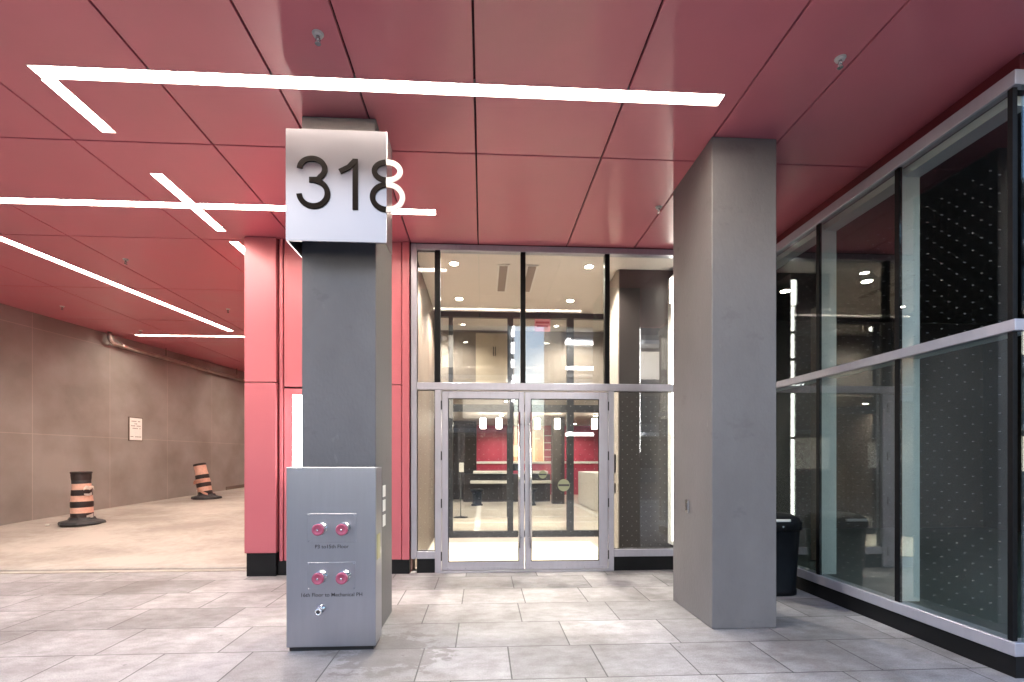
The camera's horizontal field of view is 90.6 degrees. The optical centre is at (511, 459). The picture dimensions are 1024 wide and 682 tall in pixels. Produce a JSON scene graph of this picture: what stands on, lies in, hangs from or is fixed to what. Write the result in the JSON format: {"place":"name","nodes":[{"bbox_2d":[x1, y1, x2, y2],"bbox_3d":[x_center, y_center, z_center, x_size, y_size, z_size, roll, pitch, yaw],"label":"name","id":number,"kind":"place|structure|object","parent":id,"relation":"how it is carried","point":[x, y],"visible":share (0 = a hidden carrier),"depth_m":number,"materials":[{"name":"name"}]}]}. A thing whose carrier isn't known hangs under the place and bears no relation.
{"place":"outdoors","nodes":[
{"label":"outdoors","id":0,"kind":"place"},
{"bbox_2d":[0,487,246,571],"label":"driveway","id":1,"kind":"structure","parent":0,"point":[186,532],"depth_m":8.36,"materials":[{"name":"concrete"}]},
{"bbox_2d":[58,471,105,525],"bbox_3d":[-8.022,0.710,9.458,0.669,0.979,0.669,0,0,-3],"label":"traffic barrel","id":2,"kind":"object","parent":1,"relation":"on","point":[81,506],"visible":1,"depth_m":9.33,"materials":[{"name":"orange plastic"}]},
{"bbox_2d":[0,303,245,525],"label":"parking wall","id":3,"kind":"structure","parent":1,"relation":"on","point":[73,397],"depth_m":11.35,"materials":[{"name":"concrete"}]},
{"bbox_2d":[128,417,142,440],"bbox_3d":[-9.086,-0.735,12.228,0.018,0.570,0.410,0,0,5],"label":"parking notice","id":4,"kind":"object","parent":3,"relation":"attached to","point":[135,428],"visible":1,"depth_m":12.22,"materials":[{"name":"paper"}]},
{"bbox_2d":[107,332,246,382],"bbox_3d":[-8.579,-2.626,16.404,0.108,0.461,10.245,0,0,5],"label":"drain pipe","id":5,"kind":"object","parent":3,"relation":"attached to","point":[112,342],"visible":0.77,"depth_m":12.92,"materials":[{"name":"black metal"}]},
{"bbox_2d":[191,463,221,499],"bbox_3d":[-8.054,0.555,13.363,0.689,0.947,0.689,0,0,-3],"label":"traffic barrel","id":6,"kind":"object","parent":1,"relation":"on","point":[202,481],"visible":1,"depth_m":13.22,"materials":[{"name":"orange plastic"}]},
{"bbox_2d":[0,569,1023,681],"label":"sidewalk","id":7,"kind":"structure","parent":0,"point":[579,626],"depth_m":4.27,"materials":[{"name":"grey tile"}]},
{"bbox_2d":[244,237,412,575],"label":"red wall","id":8,"kind":"structure","parent":7,"relation":"on","point":[273,323],"depth_m":6.54,"materials":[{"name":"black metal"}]},
{"bbox_2d":[292,394,301,466],"bbox_3d":[-2.749,-0.260,6.538,0.165,1.160,0.058,0,0,-3],"label":"wall light","id":9,"kind":"object","parent":8,"relation":"attached to","point":[296,430],"visible":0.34,"depth_m":6.51,"materials":[{"name":"white paint"}]},
{"bbox_2d":[0,0,1023,371],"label":"overhang soffit","id":10,"kind":"structure","parent":8,"relation":"attached to","point":[546,172],"depth_m":4.21,"materials":[{"name":"red metal"}]},
{"bbox_2d":[40,79,116,132],"bbox_3d":[-3.502,-2.889,4.120,0.122,0.063,0.626,0,0,-3],"label":"linear light","id":11,"kind":"object","parent":10,"relation":"attached to","point":[60,89],"visible":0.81,"depth_m":4.12,"materials":[{"name":"white plastic"}]},
{"bbox_2d":[0,197,189,208],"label":"linear light","id":12,"kind":"object","parent":10,"relation":"attached to","point":[77,202],"visible":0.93,"depth_m":5.68,"materials":[{"name":"white plastic"}]},
{"bbox_2d":[0,236,232,330],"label":"linear light","id":13,"kind":"object","parent":10,"relation":"attached to","point":[33,251],"visible":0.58,"depth_m":8.05,"materials":[{"name":"white plastic"}]},
{"bbox_2d":[149,173,225,230],"bbox_3d":[-3.595,-2.888,5.699,0.122,0.064,1.282,0,0,-3],"label":"linear light","id":14,"kind":"object","parent":10,"relation":"attached to","point":[170,186],"visible":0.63,"depth_m":5.64,"materials":[{"name":"white plastic"}]},
{"bbox_2d":[134,334,243,336],"bbox_3d":[-6.355,-2.886,11.757,4.562,0.067,0.122,0,0,-3],"label":"linear light","id":15,"kind":"object","parent":10,"relation":"attached to","point":[188,335],"visible":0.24,"depth_m":11.73,"materials":[{"name":"white plastic"}]},
{"bbox_2d":[229,241,243,253],"bbox_3d":[-3.728,-2.888,8.021,0.122,0.065,2.772,0,0,-3],"label":"linear light","id":16,"kind":"object","parent":10,"relation":"attached to","point":[239,246],"visible":0.21,"depth_m":6.83,"materials":[{"name":"white plastic"}]},
{"bbox_2d":[195,203,435,214],"bbox_3d":[-2.208,-2.888,5.784,2.662,0.064,0.132,0,0,-3],"label":"linear light","id":17,"kind":"object","parent":10,"relation":"attached to","point":[258,207],"visible":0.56,"depth_m":5.79,"materials":[{"name":"white plastic"}]},
{"bbox_2d":[312,29,323,45],"bbox_3d":[-1.303,-2.825,3.401,0.076,0.069,0.076,0,0,-3],"label":"sprinkler head","id":18,"kind":"object","parent":10,"relation":"attached to","point":[318,34],"visible":1,"depth_m":3.39},
{"bbox_2d":[26,64,725,105],"bbox_3d":[-0.928,-2.889,3.884,5.202,0.062,0.137,0,0,-3],"label":"linear light","id":19,"kind":"object","parent":10,"relation":"attached to","point":[354,84],"visible":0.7,"depth_m":3.91,"materials":[{"name":"white plastic"}]},
{"bbox_2d":[655,205,661,213],"bbox_3d":[1.661,-2.825,5.734,0.076,0.069,0.076,0,0,-3],"label":"sprinkler head","id":20,"kind":"object","parent":10,"relation":"attached to","point":[658,207],"visible":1,"depth_m":5.72},
{"bbox_2d":[834,54,846,69],"bbox_3d":[2.338,-2.825,3.609,0.076,0.069,0.076,0,0,-3],"label":"sprinkler head","id":21,"kind":"object","parent":10,"relation":"attached to","point":[839,59],"visible":1,"depth_m":3.60},
{"bbox_2d":[286,467,381,650],"bbox_3d":[-1.437,0.780,4.297,0.690,1.440,0.856,0,0,-3],"label":"fire inlet cabinet","id":22,"kind":"object","parent":7,"relation":"on","point":[333,558],"visible":1,"depth_m":3.98,"materials":[{"name":"metal"}]},
{"bbox_2d":[302,116,391,626],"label":"number pillar","id":23,"kind":"structure","parent":7,"relation":"on","point":[346,354],"depth_m":4.23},
{"bbox_2d":[286,128,404,257],"bbox_3d":[-1.325,-2.150,4.301,0.925,0.880,0.662,0,0,-3],"label":"number sign","id":24,"kind":"object","parent":23,"relation":"attached to","point":[340,185],"visible":1,"depth_m":3.98,"materials":[{"name":"metal"}]},
{"bbox_2d":[383,485,385,496],"bbox_3d":[-1.159,0.285,4.591,0.002,0.104,0.130,0,0,-3],"label":"sticker","id":25,"kind":"object","parent":23,"relation":"attached to","point":[384,490],"visible":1,"depth_m":4.61,"materials":[{"name":"paper"}]},
{"bbox_2d":[383,499,385,510],"bbox_3d":[-1.159,0.415,4.591,0.002,0.104,0.130,0,0,-3],"label":"sticker","id":26,"kind":"object","parent":23,"relation":"attached to","point":[384,504],"visible":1,"depth_m":4.61,"materials":[{"name":"paper"}]},
{"bbox_2d":[383,514,385,525],"bbox_3d":[-1.159,0.550,4.591,0.002,0.104,0.130,0,0,-3],"label":"sticker","id":27,"kind":"object","parent":23,"relation":"attached to","point":[384,519],"visible":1,"depth_m":4.61,"materials":[{"name":"paper"}]},
{"bbox_2d":[411,243,672,572],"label":"entrance glazing","id":28,"kind":"structure","parent":7,"relation":"on","point":[610,558],"depth_m":6.77,"materials":[{"name":"metal"}]},
{"bbox_2d":[441,391,523,569],"bbox_3d":[-0.389,0.283,6.721,1.107,2.375,0.136,0,0,-3],"label":"door","id":29,"kind":"structure","parent":28,"relation":"in","point":[446,395],"depth_m":6.73,"materials":[{"name":"metal"}]},
{"bbox_2d":[539,470,546,478],"bbox_3d":[0.413,0.200,6.805,0.110,0.110,0.003,0,0,-3],"label":"door sticker","id":30,"kind":"object","parent":28,"relation":"attached to","point":[542,474],"depth_m":6.80,"materials":[{"name":"yellow plastic"}]},
{"bbox_2d":[558,479,569,490],"bbox_3d":[0.698,0.345,6.821,0.164,0.164,0.003,0,0,-3],"label":"door sticker","id":31,"kind":"object","parent":28,"relation":"attached to","point":[563,484],"depth_m":6.82,"materials":[{"name":"yellow plastic"}]},
{"bbox_2d":[525,392,608,568],"bbox_3d":[0.743,0.283,6.785,1.136,2.375,0.136,0,0,-3],"label":"door","id":32,"kind":"structure","parent":28,"relation":"in","point":[603,404],"depth_m":6.82,"materials":[{"name":"metal"}]},
{"bbox_2d":[673,137,775,628],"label":"entrance pillar","id":33,"kind":"structure","parent":7,"relation":"on","point":[724,369],"depth_m":4.50,"materials":[{"name":"grey concrete"}]},
{"bbox_2d":[685,499,688,512],"bbox_3d":[1.726,0.460,5.002,0.021,0.130,0.070,0,0,-3],"label":"switch plate","id":34,"kind":"object","parent":33,"relation":"attached to","point":[686,506],"visible":1,"depth_m":4.99,"materials":[{"name":"silver metal"}]},
{"bbox_2d":[776,512,802,595],"bbox_3d":[2.946,1.048,5.776,0.570,0.903,0.572,0,0,-3],"label":"rubbish bin","id":35,"kind":"object","parent":7,"relation":"on","point":[788,528],"visible":0.44,"depth_m":5.54,"materials":[{"name":"black plastic"}]},
{"bbox_2d":[776,69,1023,677],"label":"side storefront","id":36,"kind":"object","parent":7,"relation":"on","point":[997,651],"visible":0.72,"depth_m":4.47,"materials":[{"name":"glass"}]},
{"bbox_2d":[776,53,1023,637],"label":"shop interior","id":37,"kind":"object","parent":36,"relation":"in","point":[964,372],"visible":0.39,"depth_m":9.31,"materials":[{"name":"black glass"}]},
{"bbox_2d":[779,289,791,292],"bbox_3d":[4.348,-2.682,8.061,0.180,0.016,0.180,0,0,-3],"label":"downlight","id":38,"kind":"object","parent":37,"relation":"attached to","point":[784,290],"visible":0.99,"depth_m":8.03,"materials":[{"name":"white plastic"}]},
{"bbox_2d":[860,279,873,283],"bbox_3d":[5.335,-2.682,7.616,0.180,0.016,0.180,0,0,-3],"label":"downlight","id":39,"kind":"object","parent":37,"relation":"attached to","point":[866,281],"visible":1,"depth_m":7.61,"materials":[{"name":"white paint"}]},
{"bbox_2d":[578,471,597,510],"bbox_3d":[2.913,0.950,16.092,1.150,1.100,2.600,0,0,-3],"label":"white counter","id":40,"kind":"object","parent":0,"point":[587,487],"visible":0.48,"depth_m":15.64,"materials":[{"name":"paint"}]},
{"label":"ground","id":41,"kind":"structure","parent":0,"visible":0},
{"bbox_2d":[0,569,246,573],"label":"kerb strip","id":42,"kind":"object","parent":41,"relation":"on","point":[110,571],"depth_m":6.77,"materials":[{"name":"concrete"}]},
{"bbox_2d":[453,391,606,530],"bbox_3d":[0.942,-0.600,16.015,9.495,4.800,12.130,0,0,-3],"label":"lobby","id":43,"kind":"object","parent":41,"relation":"on","point":[473,453],"visible":0.25,"depth_m":17.89,"materials":[{"name":"tile"}]},
{"bbox_2d":[453,463,467,517],"bbox_3d":[-1.331,0.790,13.146,0.380,1.420,0.380,0,0,-3],"label":"sign stand","id":44,"kind":"object","parent":43,"relation":"on","point":[461,467],"visible":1,"depth_m":13.12,"materials":[{"name":"black metal"}]},
{"bbox_2d":[470,489,483,505],"bbox_3d":[-1.145,1.230,16.562,0.440,0.540,0.440,0,0,-3],"label":"stool","id":45,"kind":"object","parent":43,"relation":"on","point":[476,497],"visible":1,"depth_m":16.42,"materials":[{"name":"black plastic"}]},
{"bbox_2d":[480,418,485,428],"bbox_3d":[-0.911,-1.214,15.974,0.180,0.468,0.180,0,0,-3],"label":"pendant lamp","id":46,"kind":"object","parent":43,"relation":"hanging from","point":[482,423],"visible":1,"depth_m":15.90,"materials":[{"name":"white glass"}]},
{"bbox_2d":[496,418,501,428],"bbox_3d":[-0.412,-1.214,16.003,0.180,0.468,0.180,0,0,-3],"label":"pendant lamp","id":47,"kind":"object","parent":43,"relation":"hanging from","point":[499,424],"visible":1,"depth_m":15.93,"materials":[{"name":"white glass"}]},
{"bbox_2d":[463,464,550,501],"bbox_3d":[0.110,0.825,18.261,3.700,1.350,1.050,0,0,-3],"label":"reception desk","id":48,"kind":"object","parent":43,"relation":"on","point":[485,481],"visible":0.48,"depth_m":17.99,"materials":[{"name":"black paint"}]},
{"bbox_2d":[441,318,603,383],"bbox_3d":[0.974,-2.230,10.658,8.840,1.258,1.430,0,0,-3],"label":"lobby bulkhead","id":49,"kind":"object","parent":43,"relation":"attached to","point":[479,350],"visible":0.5,"depth_m":11.17,"materials":[{"name":"beige paint"}]},
{"bbox_2d":[476,333,506,382],"bbox_3d":[-0.387,-2.195,11.171,0.820,1.170,0.049,0,0,-3],"label":"door","id":50,"kind":"structure","parent":49,"relation":"in","point":[490,368],"depth_m":11.14,"materials":[{"name":"beige wood"}]},
{"bbox_2d":[513,431,539,460],"bbox_3d":[0.602,-0.570,21.484,1.150,1.260,0.070,0,0,-3],"label":"wall artwork","id":51,"kind":"object","parent":43,"relation":"attached to","point":[515,450],"depth_m":21.48,"materials":[{"name":"beige paint"}]},
{"bbox_2d":[524,488,536,505],"bbox_3d":[0.602,1.230,16.661,0.440,0.540,0.440,0,0,-3],"label":"stool","id":52,"kind":"object","parent":43,"relation":"on","point":[533,496],"visible":0.48,"depth_m":16.55,"materials":[{"name":"black plastic"}]},
{"bbox_2d":[535,414,539,428],"bbox_3d":[0.806,-1.214,16.072,0.180,0.468,0.180,0,0,-3],"label":"pendant lamp","id":53,"kind":"object","parent":43,"relation":"hanging from","point":[537,422],"visible":1,"depth_m":15.99,"materials":[{"name":"white glass"}]},
{"bbox_2d":[543,429,550,460],"bbox_3d":[1.543,-0.615,21.488,0.430,1.370,0.030,0,0,-3],"label":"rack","id":54,"kind":"object","parent":43,"relation":"hanging from","point":[544,442],"visible":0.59,"depth_m":21.46,"materials":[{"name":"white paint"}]},
{"bbox_2d":[555,414,559,428],"bbox_3d":[1.445,-1.214,16.108,0.180,0.468,0.180,0,0,-3],"label":"pendant lamp","id":55,"kind":"object","parent":43,"relation":"hanging from","point":[557,424],"visible":1,"depth_m":16.03,"materials":[{"name":"white glass"}]},
{"bbox_2d":[592,414,596,428],"bbox_3d":[2.633,-1.214,16.176,0.180,0.468,0.180,0,0,-3],"label":"pendant lamp","id":56,"kind":"object","parent":43,"relation":"hanging from","point":[594,423],"visible":1,"depth_m":16.10,"materials":[{"name":"white glass"}]},
{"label":"floor slab","id":57,"kind":"structure","parent":0,"visible":0},
{"bbox_2d":[412,253,672,570],"bbox_3d":[0.846,-0.590,8.342,5.240,4.780,3.040,0,0,-3],"label":"vestibule","id":58,"kind":"object","parent":57,"relation":"on","point":[470,279],"visible":0.33,"depth_m":8.19,"materials":[{"name":"beige paint"}]},
{"bbox_2d":[449,261,458,265],"bbox_3d":[-0.838,-2.830,7.314,0.150,0.016,0.150,0,0,-3],"label":"downlight","id":59,"kind":"object","parent":58,"relation":"attached to","point":[454,263],"visible":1,"depth_m":7.29,"materials":[{"name":"white paint"}]},
{"bbox_2d":[496,264,509,291],"bbox_3d":[-0.153,-2.830,7.954,0.180,0.017,1.200,0,0,-3],"label":"air diffuser","id":60,"kind":"object","parent":58,"relation":"attached to","point":[502,277],"visible":1,"depth_m":7.85,"materials":[{"name":"white paint"}]},
{"bbox_2d":[434,311,603,537],"bbox_3d":[0.306,-0.667,9.825,3.590,4.335,0.143,0,0,-3],"label":"partition","id":61,"kind":"object","parent":58,"relation":"on","point":[569,408],"visible":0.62,"depth_m":9.78,"materials":[{"name":"black metal"}]},
{"bbox_2d":[526,265,538,292],"bbox_3d":[0.266,-2.830,7.978,0.180,0.017,1.200,0,0,-3],"label":"air diffuser","id":62,"kind":"object","parent":58,"relation":"attached to","point":[531,271],"visible":0.71,"depth_m":7.80,"materials":[{"name":"white paint"}]},
{"bbox_2d":[535,310,549,331],"bbox_3d":[0.581,-2.640,9.657,0.300,0.400,0.024,0,0,-3],"label":"hanging sign","id":63,"kind":"object","parent":58,"relation":"hanging from","point":[542,325],"visible":1,"depth_m":9.65,"materials":[{"name":"pink metal"}]},
{"bbox_2d":[584,264,593,268],"bbox_3d":[1.129,-2.830,7.426,0.150,0.016,0.150,0,0,-3],"label":"downlight","id":64,"kind":"object","parent":58,"relation":"attached to","point":[588,266],"visible":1,"depth_m":7.41,"materials":[{"name":"white"}]},
{"bbox_2d":[610,269,672,547],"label":"interior column","id":65,"kind":"structure","parent":58,"relation":"on","point":[638,326],"depth_m":7.58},
{"bbox_2d":[614,454,615,492],"bbox_3d":[1.575,0.220,7.752,0.029,0.600,0.100,0,0,-3],"label":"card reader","id":66,"kind":"object","parent":65,"relation":"attached to","point":[614,470],"visible":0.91,"depth_m":7.72,"materials":[{"name":"black plastic"}]},
{"bbox_2d":[668,275,672,544],"bbox_3d":[2.370,-0.725,7.431,0.140,3.950,0.328,0,0,-3],"label":"led column light","id":67,"kind":"object","parent":65,"relation":"attached to","point":[670,409],"visible":0.39,"depth_m":7.49,"materials":[{"name":"white plastic"}]}
]}

